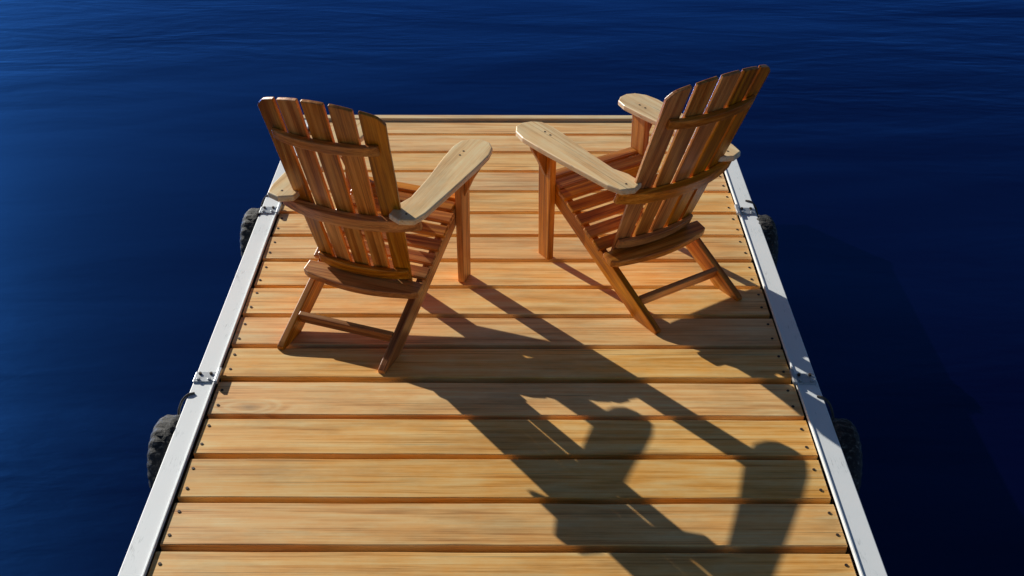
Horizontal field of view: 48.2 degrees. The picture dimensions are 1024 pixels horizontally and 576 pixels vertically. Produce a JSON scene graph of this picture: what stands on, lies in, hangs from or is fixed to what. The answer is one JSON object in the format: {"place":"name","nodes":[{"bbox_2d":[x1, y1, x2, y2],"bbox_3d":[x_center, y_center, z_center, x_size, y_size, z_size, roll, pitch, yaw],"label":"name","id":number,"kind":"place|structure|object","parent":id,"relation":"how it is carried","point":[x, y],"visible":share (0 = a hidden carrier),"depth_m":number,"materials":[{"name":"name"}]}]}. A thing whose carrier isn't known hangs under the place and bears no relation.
{"place":"outdoors","nodes":[
{"label":"outdoors","id":0,"kind":"place"},
{"bbox_2d":[146,129,309,575],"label":"joist","id":1,"kind":"object","parent":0,"point":[175,500],"depth_m":4.31,"materials":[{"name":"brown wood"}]},
{"bbox_2d":[303,115,631,122],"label":"end trim","id":2,"kind":"structure","parent":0,"point":[526,118],"depth_m":6.56,"materials":[{"name":"white metal"}]},
{"bbox_2d":[0,0,1023,575],"bbox_3d":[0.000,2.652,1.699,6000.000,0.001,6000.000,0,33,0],"label":"lake water","id":3,"kind":"structure","parent":0,"point":[878,144],"depth_m":6.78,"materials":[{"name":"blue liquid"}]},
{"bbox_2d":[723,172,859,575],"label":"joist","id":4,"kind":"object","parent":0,"point":[848,550],"depth_m":4.39,"materials":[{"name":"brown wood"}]},
{"bbox_3d":[-1.245,0.975,3.724,0.008,0.180,1.965,0,33,0],"label":"rail side","id":5,"kind":"object","parent":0,"visible":0},
{"bbox_2d":[118,383,214,575],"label":"rail top","id":6,"kind":"object","parent":5,"relation":"on","point":[142,542],"visible":0.82,"depth_m":3.98,"materials":[{"name":"metal"}]},
{"bbox_2d":[147,414,180,489],"bbox_3d":[-1.278,0.655,4.334,0.114,0.353,0.353,-2,33,2],"label":"tire fender","id":7,"kind":"object","parent":6,"relation":"hanging from","point":[162,433],"visible":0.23,"depth_m":4.19,"materials":[{"name":"rubber"}]},
{"bbox_2d":[177,392,194,414],"bbox_3d":[-1.266,0.501,4.396,0.041,0.161,0.157,12,35,18],"label":"tire rope","id":8,"kind":"object","parent":7,"relation":"attached to","point":[183,399],"visible":0.59,"depth_m":4.39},
{"bbox_2d":[142,382,213,575],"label":"rail lip","id":9,"kind":"object","parent":6,"relation":"on","point":[171,497],"visible":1,"depth_m":3.97,"materials":[{"name":"silver metal"}]},
{"bbox_2d":[193,372,216,382],"bbox_3d":[-1.201,0.350,4.494,0.092,0.006,0.064,0,33,0],"label":"joint plate","id":10,"kind":"object","parent":6,"relation":"on","point":[203,376],"visible":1,"depth_m":4.49,"materials":[{"name":"silver metal"}]},
{"bbox_2d":[214,368,222,383],"bbox_3d":[-1.153,0.344,4.490,0.016,0.016,0.090,0,33,0],"label":"joint hinge","id":11,"kind":"object","parent":6,"relation":"on","point":[218,375],"visible":1,"depth_m":4.48,"materials":[{"name":"silver metal"}]},
{"bbox_3d":[-1.238,0.076,5.126,0.008,0.180,1.355,0,33,0],"label":"rail side","id":12,"kind":"object","parent":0,"visible":0},
{"bbox_2d":[198,214,276,371],"bbox_3d":[-1.200,-0.008,5.072,0.085,0.014,1.355,0,33,0],"label":"rail top","id":13,"kind":"object","parent":12,"relation":"on","point":[215,350],"visible":0.91,"depth_m":4.99,"materials":[{"name":"metal"}]},
{"bbox_2d":[218,213,275,367],"bbox_3d":[-1.161,-0.015,5.067,0.006,0.008,1.355,0,33,0],"label":"rail lip","id":14,"kind":"object","parent":13,"relation":"on","point":[224,353],"visible":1,"depth_m":4.99,"materials":[{"name":"white metal"}]},
{"bbox_2d":[240,208,260,256],"bbox_3d":[-1.262,-0.224,5.706,0.114,0.353,0.353,-1,33,3],"label":"tire fender","id":15,"kind":"object","parent":12,"relation":"attached to","point":[250,217],"visible":0.23,"depth_m":5.56,"materials":[{"name":"rubber"}]},
{"bbox_3d":[-1.233,-0.593,6.170,0.008,0.180,1.115,0,33,0],"label":"rail side","id":16,"kind":"object","parent":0,"visible":0},
{"bbox_2d":[262,119,308,206],"bbox_3d":[-1.195,-0.677,6.116,0.085,0.014,1.115,0,33,0],"label":"rail top","id":17,"kind":"object","parent":16,"relation":"on","point":[268,201],"visible":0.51,"depth_m":5.90,"materials":[{"name":"metal"}]},
{"bbox_2d":[259,207,276,213],"bbox_3d":[-1.195,-0.383,5.639,0.092,0.006,0.064,0,33,0],"label":"joint plate","id":18,"kind":"object","parent":17,"relation":"on","point":[267,210],"visible":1,"depth_m":5.63,"materials":[{"name":"silver metal"}]},
{"bbox_2d":[276,203,281,213],"bbox_3d":[-1.147,-0.390,5.635,0.016,0.016,0.090,0,33,0],"label":"joint hinge","id":19,"kind":"object","parent":18,"relation":"on","point":[278,208],"visible":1,"depth_m":5.63,"materials":[{"name":"silver metal"}]},
{"bbox_3d":[1.187,0.980,3.716,0.008,0.180,1.965,0,33,0],"label":"rail side","id":20,"kind":"object","parent":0,"visible":0},
{"bbox_2d":[796,380,886,575],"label":"rail top","id":21,"kind":"object","parent":20,"relation":"on","point":[863,542],"visible":0.84,"depth_m":3.98,"materials":[{"name":"metal"}]},
{"bbox_2d":[817,395,833,417],"bbox_3d":[1.214,0.512,4.379,0.041,0.161,0.157,-12,34,-18],"label":"tire rope","id":22,"kind":"object","parent":21,"relation":"attached to","point":[828,402],"visible":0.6,"depth_m":4.37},
{"bbox_2d":[797,383,863,575],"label":"rail lip","id":23,"kind":"object","parent":21,"relation":"on","point":[834,493],"visible":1,"depth_m":3.97,"materials":[{"name":"silver metal"}]},
{"bbox_2d":[831,418,862,493],"bbox_3d":[1.225,0.666,4.317,0.114,0.353,0.353,4,33,0],"label":"tire fender","id":24,"kind":"object","parent":21,"relation":"hanging from","point":[847,434],"visible":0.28,"depth_m":4.17,"materials":[{"name":"rubber"}]},
{"bbox_3d":[1.193,0.082,5.118,0.008,0.180,1.355,0,33,0],"label":"rail side","id":25,"kind":"object","parent":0,"visible":0},
{"bbox_2d":[739,212,815,378],"bbox_3d":[1.155,-0.003,5.064,0.085,0.014,1.355,0,33,0],"label":"rail top","id":26,"kind":"object","parent":25,"relation":"on","point":[797,352],"visible":0.91,"depth_m":4.98,"materials":[{"name":"metal"}]},
{"bbox_2d":[740,214,793,369],"bbox_3d":[1.115,-0.010,5.059,0.006,0.008,1.355,0,33,0],"label":"rail lip","id":27,"kind":"object","parent":26,"relation":"on","point":[767,294],"visible":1,"depth_m":4.98,"materials":[{"name":"white metal"}]},
{"bbox_2d":[757,215,778,266],"bbox_3d":[1.222,-0.186,5.647,0.114,0.353,0.353,2,33,-3],"label":"tire fender","id":28,"kind":"object","parent":26,"relation":"hanging from","point":[768,226],"visible":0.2,"depth_m":5.50,"materials":[{"name":"rubber"}]},
{"bbox_2d":[795,373,816,383],"bbox_3d":[1.142,0.355,4.486,0.092,0.006,0.064,0,33,0],"label":"joint plate","id":29,"kind":"object","parent":26,"relation":"on","point":[805,377],"visible":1,"depth_m":4.48,"materials":[{"name":"silver metal"}]},
{"bbox_2d":[789,369,797,384],"bbox_3d":[1.102,0.349,4.482,0.016,0.016,0.090,0,33,0],"label":"joint hinge","id":30,"kind":"object","parent":29,"relation":"on","point":[793,376],"visible":1,"depth_m":4.47,"materials":[{"name":"silver metal"}]},
{"bbox_3d":[1.199,-0.587,6.162,0.008,0.180,1.115,0,33,0],"label":"rail side","id":31,"kind":"object","parent":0,"visible":0},
{"bbox_2d":[725,159,755,211],"bbox_3d":[1.160,-0.671,6.108,0.085,0.014,1.115,0,33,0],"label":"rail top","id":32,"kind":"object","parent":31,"relation":"on","point":[738,184],"visible":0.46,"depth_m":5.87,"materials":[{"name":"metal"}]},
{"bbox_2d":[725,171,738,206],"bbox_3d":[1.121,-0.679,6.104,0.006,0.008,1.115,0,33,0],"label":"rail lip","id":33,"kind":"object","parent":32,"relation":"on","point":[731,187],"visible":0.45,"depth_m":5.84,"materials":[{"name":"white metal"}]},
{"bbox_2d":[739,208,755,214],"bbox_3d":[1.148,-0.378,5.631,0.092,0.006,0.064,0,33,0],"label":"joint plate","id":34,"kind":"object","parent":32,"relation":"on","point":[747,211],"visible":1,"depth_m":5.62,"materials":[{"name":"silver metal"}]},
{"bbox_2d":[734,204,739,214],"bbox_3d":[1.108,-0.385,5.627,0.016,0.016,0.090,0,33,0],"label":"joint hinge","id":35,"kind":"object","parent":34,"relation":"on","point":[737,209],"visible":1,"depth_m":5.61,"materials":[{"name":"silver metal"}]},
{"bbox_2d":[745,200,757,214],"bbox_3d":[1.210,-0.341,5.709,0.041,0.161,0.157,-12,34,-18],"label":"tire rope","id":36,"kind":"object","parent":32,"relation":"attached to","point":[755,207],"visible":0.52,"depth_m":5.71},
{"bbox_3d":[-0.030,1.072,3.594,0.045,0.140,7.145,0,33,0],"label":"joist","id":37,"kind":"object","parent":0,"visible":0},
{"bbox_2d":[309,122,673,135],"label":"plank","id":38,"kind":"object","parent":37,"relation":"on","point":[496,128],"visible":0.33,"depth_m":6.47,"materials":[{"name":"brown wood"}]},
{"bbox_2d":[310,135,688,153],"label":"plank","id":39,"kind":"object","parent":37,"relation":"on","point":[498,144],"visible":0.23,"depth_m":6.30,"materials":[{"name":"brown wood"}]},
{"bbox_2d":[148,552,855,575],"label":"plank","id":40,"kind":"object","parent":37,"relation":"on","point":[406,564],"visible":1,"depth_m":3.67,"materials":[{"name":"brown wood"}]},
{"bbox_2d":[160,503,846,553],"bbox_3d":[-0.028,0.804,3.837,2.251,0.038,0.198,0,33,0],"label":"plank","id":41,"kind":"object","parent":37,"relation":"on","point":[568,528],"visible":0.88,"depth_m":3.81,"materials":[{"name":"brown wood"}]},
{"bbox_2d":[323,153,683,172],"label":"plank","id":42,"kind":"object","parent":37,"relation":"on","point":[494,163],"visible":0.18,"depth_m":6.09,"materials":[{"name":"brown wood"}]},
{"bbox_2d":[178,459,830,503],"bbox_3d":[-0.027,0.682,4.027,2.248,0.038,0.200,0,33,0],"label":"plank","id":43,"kind":"object","parent":37,"relation":"on","point":[414,481],"visible":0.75,"depth_m":4.00,"materials":[{"name":"brown wood"}]},
{"bbox_2d":[193,419,817,459],"bbox_3d":[-0.024,0.562,4.218,2.252,0.038,0.201,0,32,0],"label":"plank","id":44,"kind":"object","parent":37,"relation":"on","point":[497,439],"visible":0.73,"depth_m":4.19,"materials":[{"name":"brown wood"}]},
{"bbox_2d":[207,382,803,420],"bbox_3d":[-0.024,0.441,4.409,2.252,0.038,0.202,0,33,0],"label":"plank","id":45,"kind":"object","parent":37,"relation":"on","point":[485,401],"visible":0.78,"depth_m":4.38,"materials":[{"name":"brown wood"}]},
{"bbox_2d":[220,348,791,383],"bbox_3d":[-0.025,0.316,4.600,2.254,0.038,0.197,0,32,0],"label":"plank","id":46,"kind":"object","parent":37,"relation":"on","point":[640,366],"visible":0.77,"depth_m":4.57,"materials":[{"name":"brown wood"}]},
{"bbox_2d":[258,97,492,373],"bbox_3d":[-0.566,-0.401,4.665,0.752,1.102,0.930,12,34,17],"label":"adirondack chair","id":47,"kind":"object","parent":46,"relation":"on","point":[358,225],"visible":1,"depth_m":4.55,"materials":[{"name":"brown wood"}]},
{"bbox_2d":[232,317,780,348],"bbox_3d":[-0.024,0.196,4.791,2.257,0.038,0.199,0,33,0],"label":"plank","id":48,"kind":"object","parent":37,"relation":"on","point":[527,333],"visible":0.69,"depth_m":4.76,"materials":[{"name":"brown wood"}]},
{"bbox_2d":[243,288,769,318],"bbox_3d":[-0.025,0.072,4.979,2.252,0.038,0.202,0,33,0],"label":"plank","id":49,"kind":"object","parent":37,"relation":"on","point":[523,303],"visible":0.66,"depth_m":4.95,"materials":[{"name":"brown wood"}]},
{"bbox_2d":[158,176,847,566],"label":"screws","id":50,"kind":"object","parent":49,"relation":"on","point":[240,338],"visible":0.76,"depth_m":4.44,"materials":[{"name":"metal"}]},
{"bbox_2d":[254,262,759,288],"bbox_3d":[-0.022,-0.049,5.172,2.247,0.038,0.200,0,33,0],"label":"plank","id":51,"kind":"object","parent":37,"relation":"on","point":[522,275],"visible":0.52,"depth_m":5.15,"materials":[{"name":"brown wood"}]},
{"bbox_2d":[263,237,751,262],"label":"plank","id":52,"kind":"object","parent":37,"relation":"on","point":[497,249],"visible":0.49,"depth_m":5.32,"materials":[{"name":"brown wood"}]},
{"bbox_2d":[273,214,743,237],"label":"plank","id":53,"kind":"object","parent":37,"relation":"on","point":[517,225],"visible":0.38,"depth_m":5.52,"materials":[{"name":"brown wood"}]},
{"bbox_2d":[516,65,769,333],"bbox_3d":[0.553,-0.546,4.882,0.752,1.112,0.966,-19,37,-28],"label":"adirondack chair","id":54,"kind":"object","parent":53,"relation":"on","point":[631,180],"visible":1,"depth_m":4.85,"materials":[{"name":"brown wood"}]},
{"bbox_2d":[280,193,736,214],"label":"plank","id":55,"kind":"object","parent":37,"relation":"on","point":[528,203],"visible":0.27,"depth_m":5.71,"materials":[{"name":"brown wood"}]},
{"bbox_2d":[308,172,727,192],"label":"plank","id":56,"kind":"object","parent":37,"relation":"on","point":[485,182],"visible":0.27,"depth_m":5.91,"materials":[{"name":"brown wood"}]}
]}

